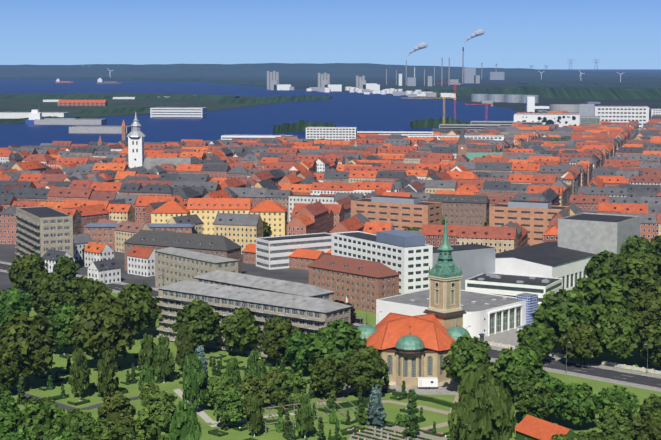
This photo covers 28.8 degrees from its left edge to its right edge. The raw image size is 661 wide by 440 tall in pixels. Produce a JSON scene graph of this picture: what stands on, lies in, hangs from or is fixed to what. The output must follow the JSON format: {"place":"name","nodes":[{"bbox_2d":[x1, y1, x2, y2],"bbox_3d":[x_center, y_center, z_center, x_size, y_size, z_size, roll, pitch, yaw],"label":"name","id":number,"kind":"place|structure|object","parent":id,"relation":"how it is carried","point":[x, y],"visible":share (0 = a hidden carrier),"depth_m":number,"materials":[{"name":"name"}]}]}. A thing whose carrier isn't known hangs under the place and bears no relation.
{"place":"outdoors","nodes":[
{"label":"outdoors","id":0,"kind":"place"},
{"bbox_2d":[0,93,330,123],"bbox_3d":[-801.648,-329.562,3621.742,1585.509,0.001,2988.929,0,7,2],"label":"island","id":1,"kind":"structure","parent":0,"point":[18,105],"depth_m":3477.61,"materials":[{"name":"green plant"}]},
{"bbox_2d":[0,116,80,122],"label":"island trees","id":2,"kind":"object","parent":1,"relation":"on","point":[15,120],"visible":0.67,"depth_m":2357.35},
{"bbox_2d":[79,107,152,113],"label":"island trees","id":3,"kind":"object","parent":1,"relation":"on","point":[122,110],"visible":0.77,"depth_m":2854.17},
{"bbox_2d":[0,94,239,98],"bbox_3d":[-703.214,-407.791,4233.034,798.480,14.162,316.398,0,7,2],"label":"island trees","id":4,"kind":"object","parent":1,"relation":"on","point":[95,96],"visible":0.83,"depth_m":4137.92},
{"bbox_2d":[216,95,331,103],"bbox_3d":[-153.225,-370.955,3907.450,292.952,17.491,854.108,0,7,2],"label":"island trees","id":5,"kind":"object","parent":1,"relation":"on","point":[271,99],"visible":0.88,"depth_m":3729.91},
{"bbox_2d":[0,80,517,147],"bbox_3d":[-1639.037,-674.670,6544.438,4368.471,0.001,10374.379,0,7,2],"label":"fjord water","id":6,"kind":"structure","parent":0,"point":[373,112],"depth_m":2746.90,"materials":[{"name":"liquid"}]},
{"bbox_2d":[26,110,76,123],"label":"ship","id":7,"kind":"object","parent":6,"relation":"on","point":[34,114],"visible":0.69,"depth_m":2271.76,"materials":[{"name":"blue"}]},
{"bbox_2d":[0,132,637,292],"bbox_3d":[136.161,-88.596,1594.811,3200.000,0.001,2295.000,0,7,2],"label":"city ground","id":8,"kind":"structure","parent":0,"point":[7,252],"depth_m":628.70,"materials":[{"name":"asphalt"}]},
{"bbox_2d":[53,255,80,281],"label":"broad tree","id":9,"kind":"object","parent":8,"relation":"on","point":[64,267],"visible":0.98,"depth_m":591.43,"materials":[{"name":"green plant"}]},
{"bbox_2d":[41,199,202,283],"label":"houses","id":10,"kind":"structure","parent":8,"relation":"on","point":[90,252],"depth_m":647.37,"materials":[{"name":"white paint"}]},
{"bbox_2d":[273,120,335,133],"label":"park trees","id":11,"kind":"object","parent":8,"relation":"on","point":[301,125],"visible":0.77,"depth_m":2006.87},
{"bbox_2d":[14,194,640,360],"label":"buildings","id":12,"kind":"structure","parent":8,"relation":"on","point":[356,268],"depth_m":584.76,"materials":[{"name":"concrete"}]},
{"bbox_2d":[0,111,660,253],"bbox_3d":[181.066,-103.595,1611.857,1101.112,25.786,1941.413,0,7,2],"label":"city buildings","id":13,"kind":"structure","parent":8,"relation":"on","point":[315,186],"depth_m":967.25,"materials":[{"name":"orange tile"}]},
{"bbox_2d":[0,95,660,169],"bbox_3d":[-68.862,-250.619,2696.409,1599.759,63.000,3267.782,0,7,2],"label":"buildings","id":14,"kind":"structure","parent":8,"relation":"on","point":[588,114],"depth_m":1987.47,"materials":[{"name":"white paint"}]},
{"bbox_2d":[267,29,599,111],"bbox_3d":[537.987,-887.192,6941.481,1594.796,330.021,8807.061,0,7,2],"label":"industrial buildings","id":15,"kind":"structure","parent":8,"relation":"on","point":[469,75],"depth_m":5481.68,"materials":[{"name":"concrete"}]},
{"bbox_2d":[410,117,469,128],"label":"park trees","id":16,"kind":"object","parent":8,"relation":"on","point":[426,123],"visible":0.71,"depth_m":2162.06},
{"bbox_2d":[650,235,660,255],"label":"broad tree","id":17,"kind":"object","parent":8,"relation":"on","point":[655,241],"visible":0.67,"depth_m":631.86,"materials":[{"name":"green plant"}]},
{"bbox_2d":[0,289,660,439],"bbox_3d":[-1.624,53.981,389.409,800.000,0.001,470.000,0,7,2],"label":"cemetery lawn","id":18,"kind":"structure","parent":0,"point":[392,410],"depth_m":395.00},
{"bbox_2d":[0,386,17,411],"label":"broad tree","id":19,"kind":"object","parent":18,"relation":"on","point":[9,402],"visible":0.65,"depth_m":357.04,"materials":[{"name":"green plant"}]},
{"bbox_2d":[0,349,19,389],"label":"broad tree","id":20,"kind":"object","parent":18,"relation":"on","point":[9,371],"visible":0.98,"depth_m":388.68,"materials":[{"name":"green plant"}]},
{"bbox_2d":[0,402,26,438],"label":"broad tree","id":21,"kind":"object","parent":18,"relation":"on","point":[10,420],"visible":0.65,"depth_m":317.49,"materials":[{"name":"green plant"}]},
{"bbox_2d":[0,428,29,439],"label":"broad tree","id":22,"kind":"object","parent":18,"relation":"on","point":[13,435],"visible":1,"depth_m":312.04,"materials":[{"name":"green plant"}]},
{"bbox_2d":[0,286,31,323],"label":"broad tree","id":23,"kind":"object","parent":18,"relation":"on","point":[13,300],"visible":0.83,"depth_m":483.69,"materials":[{"name":"green plant"}]},
{"bbox_2d":[16,373,26,404],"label":"thuja tree","id":24,"kind":"object","parent":18,"relation":"on","point":[21,399],"visible":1,"depth_m":381.95,"materials":[{"name":"green plant"}]},
{"bbox_2d":[7,253,47,292],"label":"broad tree","id":25,"kind":"object","parent":18,"relation":"on","point":[24,269],"visible":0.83,"depth_m":554.62,"materials":[{"name":"green plant"}]},
{"bbox_2d":[0,312,58,387],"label":"broad tree","id":26,"kind":"object","parent":18,"relation":"on","point":[28,342],"visible":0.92,"depth_m":395.14,"materials":[{"name":"green plant"}]},
{"bbox_2d":[23,397,54,413],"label":"broad tree","id":27,"kind":"object","parent":18,"relation":"on","point":[33,399],"visible":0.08,"depth_m":352.89,"materials":[{"name":"green plant"}]},
{"bbox_2d":[20,401,67,439],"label":"broad tree","id":28,"kind":"object","parent":18,"relation":"on","point":[40,423],"visible":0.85,"depth_m":319.50,"materials":[{"name":"green plant"}]},
{"bbox_2d":[28,272,70,315],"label":"broad tree","id":29,"kind":"object","parent":18,"relation":"on","point":[45,289],"visible":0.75,"depth_m":498.63,"materials":[{"name":"green plant"}]},
{"bbox_2d":[46,431,77,439],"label":"broad tree","id":30,"kind":"object","parent":18,"relation":"on","point":[65,435],"visible":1,"depth_m":312.16,"materials":[{"name":"green plant"}]},
{"bbox_2d":[46,303,79,353],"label":"broad tree","id":31,"kind":"object","parent":18,"relation":"on","point":[62,319],"visible":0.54,"depth_m":444.71,"materials":[{"name":"green plant"}]},
{"bbox_2d":[68,348,91,397],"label":"birch tree","id":32,"kind":"object","parent":18,"relation":"on","point":[80,373],"visible":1,"depth_m":387.67,"materials":[{"name":"green plant"}]},
{"bbox_2d":[55,408,105,439],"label":"broad tree","id":33,"kind":"object","parent":18,"relation":"on","point":[79,424],"visible":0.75,"depth_m":317.96,"materials":[{"name":"green plant"}]},
{"bbox_2d":[59,275,112,310],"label":"broad tree","id":34,"kind":"object","parent":18,"relation":"on","point":[77,291],"visible":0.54,"depth_m":486.13,"materials":[{"name":"green plant"}]},
{"bbox_2d":[66,292,137,359],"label":"broad tree","id":35,"kind":"object","parent":18,"relation":"on","point":[101,324],"visible":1,"depth_m":418.21,"materials":[{"name":"green plant"}]},
{"bbox_2d":[97,349,117,393],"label":"birch tree","id":36,"kind":"object","parent":18,"relation":"on","point":[107,366],"visible":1,"depth_m":385.62,"materials":[{"name":"green plant"}]},
{"bbox_2d":[97,391,136,429],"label":"lime tree","id":37,"kind":"object","parent":18,"relation":"on","point":[117,406],"visible":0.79,"depth_m":343.05,"materials":[{"name":"green plant"}]},
{"bbox_2d":[94,419,143,439],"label":"broad tree","id":38,"kind":"object","parent":18,"relation":"on","point":[110,430],"visible":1,"depth_m":313.13,"materials":[{"name":"green plant"}]},
{"bbox_2d":[115,282,161,338],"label":"broad tree","id":39,"kind":"object","parent":18,"relation":"on","point":[141,301],"visible":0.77,"depth_m":468.80,"materials":[{"name":"green plant"}]},
{"bbox_2d":[138,364,155,392],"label":"birch tree","id":40,"kind":"object","parent":18,"relation":"on","point":[146,375],"visible":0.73,"depth_m":380.59,"materials":[{"name":"green plant"}]},
{"bbox_2d":[138,333,156,369],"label":"birch tree","id":41,"kind":"object","parent":18,"relation":"on","point":[147,350],"visible":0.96,"depth_m":413.37,"materials":[{"name":"green plant"}]},
{"bbox_2d":[138,382,159,406],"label":"lime tree","id":42,"kind":"object","parent":18,"relation":"on","point":[150,387],"visible":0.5,"depth_m":372.01,"materials":[{"name":"green plant"}]},
{"bbox_2d":[135,390,176,439],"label":"lime tree","id":43,"kind":"object","parent":18,"relation":"on","point":[153,420],"visible":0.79,"depth_m":333.59,"materials":[{"name":"green plant"}]},
{"bbox_2d":[152,334,174,382],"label":"birch tree","id":44,"kind":"object","parent":18,"relation":"on","point":[164,365],"visible":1,"depth_m":406.30,"materials":[{"name":"green plant"}]},
{"bbox_2d":[174,324,193,367],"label":"birch tree","id":45,"kind":"object","parent":18,"relation":"on","point":[184,341],"visible":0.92,"depth_m":421.00,"materials":[{"name":"green plant"}]},
{"bbox_2d":[169,401,201,439],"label":"birch tree","id":46,"kind":"object","parent":18,"relation":"on","point":[185,425],"visible":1,"depth_m":312.34,"materials":[{"name":"green plant"}]},
{"bbox_2d":[182,352,207,411],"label":"birch tree","id":47,"kind":"object","parent":18,"relation":"on","point":[194,379],"visible":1,"depth_m":371.23,"materials":[{"name":"green plant"}]},
{"bbox_2d":[172,299,221,346],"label":"broad tree","id":48,"kind":"object","parent":18,"relation":"on","point":[197,317],"visible":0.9,"depth_m":446.02,"materials":[{"name":"green plant"}]},
{"bbox_2d":[195,345,208,377],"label":"spruce tree","id":49,"kind":"object","parent":18,"relation":"on","point":[199,351],"visible":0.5,"depth_m":400.06,"materials":[{"name":"green plant"}]},
{"bbox_2d":[203,374,233,408],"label":"lime tree","id":50,"kind":"object","parent":18,"relation":"on","point":[215,387],"visible":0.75,"depth_m":372.98,"materials":[{"name":"green plant"}]},
{"bbox_2d":[213,388,244,427],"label":"lime tree","id":51,"kind":"object","parent":18,"relation":"on","point":[231,399],"visible":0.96,"depth_m":354.65,"materials":[{"name":"green plant"}]},
{"bbox_2d":[2,347,459,439],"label":"cemetery paths","id":52,"kind":"structure","parent":18,"relation":"on","point":[450,389],"depth_m":386.63,"materials":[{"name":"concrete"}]},
{"bbox_2d":[412,377,437,388],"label":"site trailer","id":53,"kind":"object","parent":52,"relation":"on","point":[427,382],"visible":0.94,"depth_m":399.98,"materials":[{"name":"white paint"}]},
{"bbox_2d":[225,357,241,390],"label":"birch tree","id":54,"kind":"object","parent":18,"relation":"on","point":[232,372],"visible":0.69,"depth_m":388.97,"materials":[{"name":"green plant"}]},
{"bbox_2d":[218,307,261,355],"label":"broad tree","id":55,"kind":"object","parent":18,"relation":"on","point":[241,331],"visible":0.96,"depth_m":441.22,"materials":[{"name":"green plant"}]},
{"bbox_2d":[35,350,453,439],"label":"grave hedges","id":56,"kind":"object","parent":18,"relation":"on","point":[354,429],"visible":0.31,"depth_m":378.33,"materials":[{"name":"green plant"}]},
{"bbox_2d":[237,374,263,405],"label":"lime tree","id":57,"kind":"object","parent":18,"relation":"on","point":[249,384],"visible":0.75,"depth_m":374.34,"materials":[{"name":"green plant"}]},
{"bbox_2d":[245,392,264,435],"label":"birch tree","id":58,"kind":"object","parent":18,"relation":"on","point":[254,410],"visible":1,"depth_m":347.22,"materials":[{"name":"green plant"}]},
{"bbox_2d":[247,349,263,380],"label":"birch tree","id":59,"kind":"object","parent":18,"relation":"on","point":[254,362],"visible":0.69,"depth_m":394.05,"materials":[{"name":"green plant"}]},
{"bbox_2d":[259,368,289,408],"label":"lime tree","id":60,"kind":"object","parent":18,"relation":"on","point":[273,391],"visible":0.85,"depth_m":374.66,"materials":[{"name":"green plant"}]},
{"bbox_2d":[256,316,301,365],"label":"broad tree","id":61,"kind":"object","parent":18,"relation":"on","point":[277,332],"visible":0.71,"depth_m":426.83,"materials":[{"name":"green plant"}]},
{"bbox_2d":[275,416,283,432],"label":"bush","id":62,"kind":"object","parent":18,"relation":"on","point":[279,425],"visible":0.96,"depth_m":352.45,"materials":[{"name":"green plant"}]},
{"bbox_2d":[281,368,307,403],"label":"lime tree","id":63,"kind":"object","parent":18,"relation":"on","point":[294,384],"visible":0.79,"depth_m":376.26,"materials":[{"name":"green plant"}]},
{"bbox_2d":[285,331,318,375],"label":"broad tree","id":64,"kind":"object","parent":18,"relation":"on","point":[297,352],"visible":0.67,"depth_m":414.04,"materials":[{"name":"green plant"}]},
{"bbox_2d":[295,395,315,437],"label":"birch tree","id":65,"kind":"object","parent":18,"relation":"on","point":[305,421],"visible":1,"depth_m":345.42,"materials":[{"name":"green plant"}]},
{"bbox_2d":[263,384,356,433],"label":"pergola","id":66,"kind":"object","parent":18,"relation":"on","point":[319,401],"visible":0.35,"depth_m":367.88,"materials":[{"name":"grey wood"}]},
{"bbox_2d":[308,349,322,370],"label":"broad tree","id":67,"kind":"object","parent":18,"relation":"on","point":[316,352],"visible":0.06,"depth_m":401.62,"materials":[{"name":"green plant"}]},
{"bbox_2d":[317,417,324,439],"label":"thuja tree","id":68,"kind":"object","parent":18,"relation":"on","point":[320,434],"visible":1,"depth_m":341.80,"materials":[{"name":"green plant"}]},
{"bbox_2d":[309,357,347,396],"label":"broad tree","id":69,"kind":"object","parent":18,"relation":"on","point":[327,375],"visible":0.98,"depth_m":384.86,"materials":[{"name":"green plant"}]},
{"bbox_2d":[302,319,366,384],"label":"broad tree","id":70,"kind":"object","parent":18,"relation":"on","point":[339,340],"visible":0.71,"depth_m":399.37,"materials":[{"name":"green plant"}]},
{"bbox_2d":[357,410,370,425],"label":"shrub","id":71,"kind":"object","parent":18,"relation":"on","point":[362,418],"visible":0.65,"depth_m":359.43,"materials":[{"name":"green plant"}]},
{"bbox_2d":[340,345,388,396],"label":"broad tree","id":72,"kind":"object","parent":18,"relation":"on","point":[368,367],"visible":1,"depth_m":386.23,"materials":[{"name":"green plant"}]},
{"bbox_2d":[367,384,386,426],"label":"spruce tree","id":73,"kind":"object","parent":18,"relation":"on","point":[376,413],"visible":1,"depth_m":356.69,"materials":[{"name":"green plant"}]},
{"bbox_2d":[394,414,408,424],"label":"shrub","id":74,"kind":"object","parent":18,"relation":"on","point":[400,419],"visible":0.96,"depth_m":358.90,"materials":[{"name":"green plant"}]},
{"bbox_2d":[401,389,419,438],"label":"thuja tree","id":75,"kind":"object","parent":18,"relation":"on","point":[411,424],"visible":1,"depth_m":346.69,"materials":[{"name":"green plant"}]},
{"bbox_2d":[357,214,469,387],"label":"church","id":76,"kind":"structure","parent":18,"relation":"on","point":[410,349],"depth_m":409.62,"materials":[{"name":"beige stone"}]},
{"bbox_2d":[376,289,537,337],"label":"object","id":77,"kind":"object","parent":18,"relation":"on","point":[486,314],"visible":0.6,"depth_m":492.93,"materials":[{"name":"white paint"}]},
{"bbox_2d":[440,334,491,382],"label":"broad tree","id":78,"kind":"object","parent":18,"relation":"on","point":[468,353],"visible":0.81,"depth_m":390.27,"materials":[{"name":"green plant"}]},
{"bbox_2d":[448,364,515,439],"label":"weeping tree","id":79,"kind":"object","parent":18,"relation":"on","point":[482,409],"visible":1,"depth_m":324.22,"materials":[{"name":"green plant"}]},
{"bbox_2d":[478,362,504,385],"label":"broad tree","id":80,"kind":"object","parent":18,"relation":"on","point":[492,367],"visible":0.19,"depth_m":379.35,"materials":[{"name":"green plant"}]},
{"bbox_2d":[490,345,551,399],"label":"broad tree","id":81,"kind":"object","parent":18,"relation":"on","point":[524,363],"visible":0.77,"depth_m":373.09,"materials":[{"name":"green plant"}]},
{"bbox_2d":[514,378,552,418],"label":"broad tree","id":82,"kind":"object","parent":18,"relation":"on","point":[529,400],"visible":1,"depth_m":356.79,"materials":[{"name":"green plant"}]},
{"bbox_2d":[516,321,556,355],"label":"broad tree","id":83,"kind":"object","parent":18,"relation":"on","point":[536,336],"visible":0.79,"depth_m":430.51,"materials":[{"name":"green plant"}]},
{"bbox_2d":[515,414,574,439],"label":"ivy lodge","id":84,"kind":"structure","parent":18,"relation":"on","point":[528,427],"depth_m":338.77,"materials":[{"name":"orange tile"}]},
{"bbox_2d":[541,375,568,422],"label":"broad tree","id":85,"kind":"object","parent":18,"relation":"on","point":[558,386],"visible":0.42,"depth_m":358.41,"materials":[{"name":"green plant"}]},
{"bbox_2d":[530,289,593,354],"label":"broad tree","id":86,"kind":"object","parent":18,"relation":"on","point":[559,312],"visible":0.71,"depth_m":438.92,"materials":[{"name":"green plant"}]},
{"bbox_2d":[556,382,602,429],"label":"broad tree","id":87,"kind":"object","parent":18,"relation":"on","point":[579,403],"visible":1,"depth_m":351.83,"materials":[{"name":"green plant"}]},
{"bbox_2d":[559,322,602,366],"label":"broad tree","id":88,"kind":"object","parent":18,"relation":"on","point":[583,338],"visible":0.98,"depth_m":425.62,"materials":[{"name":"green plant"}]},
{"bbox_2d":[570,430,606,439],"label":"broad tree","id":89,"kind":"object","parent":18,"relation":"on","point":[591,435],"visible":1,"depth_m":317.74,"materials":[{"name":"green plant"}]},
{"bbox_2d":[564,270,629,327],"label":"broad tree","id":90,"kind":"object","parent":18,"relation":"on","point":[602,290],"visible":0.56,"depth_m":455.26,"materials":[{"name":"green plant"}]},
{"bbox_2d":[584,250,626,277],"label":"broad tree","id":91,"kind":"object","parent":18,"relation":"on","point":[603,260],"visible":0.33,"depth_m":536.06,"materials":[{"name":"green plant"}]},
{"bbox_2d":[595,402,627,433],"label":"lime tree","id":92,"kind":"object","parent":18,"relation":"on","point":[611,415],"visible":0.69,"depth_m":341.58,"materials":[{"name":"green plant"}]},
{"bbox_2d":[595,308,638,363],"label":"broad tree","id":93,"kind":"object","parent":18,"relation":"on","point":[616,331],"visible":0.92,"depth_m":425.37,"materials":[{"name":"green plant"}]},
{"bbox_2d":[598,385,639,420],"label":"broad tree","id":94,"kind":"object","parent":18,"relation":"on","point":[629,404],"visible":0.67,"depth_m":351.33,"materials":[{"name":"green plant"}]},
{"bbox_2d":[604,425,633,439],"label":"broad tree","id":95,"kind":"object","parent":18,"relation":"on","point":[617,432],"visible":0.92,"depth_m":323.43,"materials":[{"name":"green plant"}]},
{"bbox_2d":[611,249,660,296],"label":"broad tree","id":96,"kind":"object","parent":18,"relation":"on","point":[635,272],"visible":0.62,"depth_m":506.85,"materials":[{"name":"green plant"}]},
{"bbox_2d":[620,235,656,254],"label":"broad tree","id":97,"kind":"object","parent":18,"relation":"on","point":[636,243],"visible":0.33,"depth_m":594.55,"materials":[{"name":"green plant"}]},
{"bbox_2d":[625,414,660,439],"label":"broad tree","id":98,"kind":"object","parent":18,"relation":"on","point":[642,427],"visible":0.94,"depth_m":324.99,"materials":[{"name":"green plant"}]},
{"bbox_2d":[626,290,660,362],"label":"broad tree","id":99,"kind":"object","parent":18,"relation":"on","point":[644,306],"visible":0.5,"depth_m":429.55,"materials":[{"name":"green plant"}]},
{"bbox_2d":[637,393,660,420],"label":"broad tree","id":100,"kind":"object","parent":18,"relation":"on","point":[650,407],"visible":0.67,"depth_m":350.18,"materials":[{"name":"green plant"}]},
{"bbox_2d":[639,320,660,370],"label":"broad tree","id":101,"kind":"object","parent":18,"relation":"on","point":[650,336],"visible":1,"depth_m":420.02,"materials":[{"name":"green plant"}]},
{"bbox_2d":[644,279,660,300],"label":"broad tree","id":102,"kind":"object","parent":18,"relation":"on","point":[657,285],"visible":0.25,"depth_m":497.53,"materials":[{"name":"green plant"}]},
{"bbox_2d":[0,63,660,76],"bbox_3d":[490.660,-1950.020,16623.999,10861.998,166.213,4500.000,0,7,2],"label":"horizon hills","id":103,"kind":"structure","parent":0,"point":[253,70],"depth_m":15591.00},
{"bbox_2d":[0,69,660,112],"bbox_3d":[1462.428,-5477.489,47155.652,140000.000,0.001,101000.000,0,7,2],"label":"terrain","id":104,"kind":"structure","parent":0,"point":[304,83],"depth_m":8876.91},
{"bbox_2d":[0,77,266,85],"bbox_3d":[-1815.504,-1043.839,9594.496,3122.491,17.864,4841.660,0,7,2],"label":"shore trees","id":105,"kind":"object","parent":104,"relation":"on","point":[213,80],"visible":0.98,"depth_m":10098.28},
{"bbox_2d":[425,86,660,99],"bbox_3d":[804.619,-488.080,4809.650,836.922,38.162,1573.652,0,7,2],"label":"forest trees","id":106,"kind":"object","parent":104,"relation":"on","point":[589,93],"visible":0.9,"depth_m":4243.57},
{"bbox_2d":[517,82,660,87],"bbox_3d":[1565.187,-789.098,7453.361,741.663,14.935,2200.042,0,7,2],"label":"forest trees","id":107,"kind":"object","parent":104,"relation":"on","point":[607,85],"visible":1,"depth_m":6954.38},
{"bbox_2d":[532,75,660,78],"bbox_3d":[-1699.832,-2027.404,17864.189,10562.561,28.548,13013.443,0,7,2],"label":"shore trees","id":108,"kind":"object","parent":104,"relation":"on","point":[596,76],"visible":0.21,"depth_m":13305.60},
{"bbox_2d":[0,261,660,391],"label":"road","id":109,"kind":"structure","parent":0,"point":[633,378],"depth_m":424.45,"materials":[{"name":"asphalt"}]},
{"bbox_2d":[484,340,659,373],"bbox_3d":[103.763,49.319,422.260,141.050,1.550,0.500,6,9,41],"label":"parked cars","id":110,"kind":"object","parent":109,"relation":"on","point":[624,366],"visible":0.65,"depth_m":431.19,"materials":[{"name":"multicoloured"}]},
{"bbox_2d":[0,0,660,68],"label":"sky","id":111,"kind":"structure","parent":0,"point":[614,34],"materials":[{"name":"blue"}]},
{"bbox_2d":[348,426,449,439],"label":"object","id":112,"kind":"structure","parent":0,"point":[419,434],"depth_m":349.84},
{"bbox_2d":[479,328,518,361],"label":"paved forecourt","id":113,"kind":"structure","parent":0,"point":[507,337],"depth_m":475.22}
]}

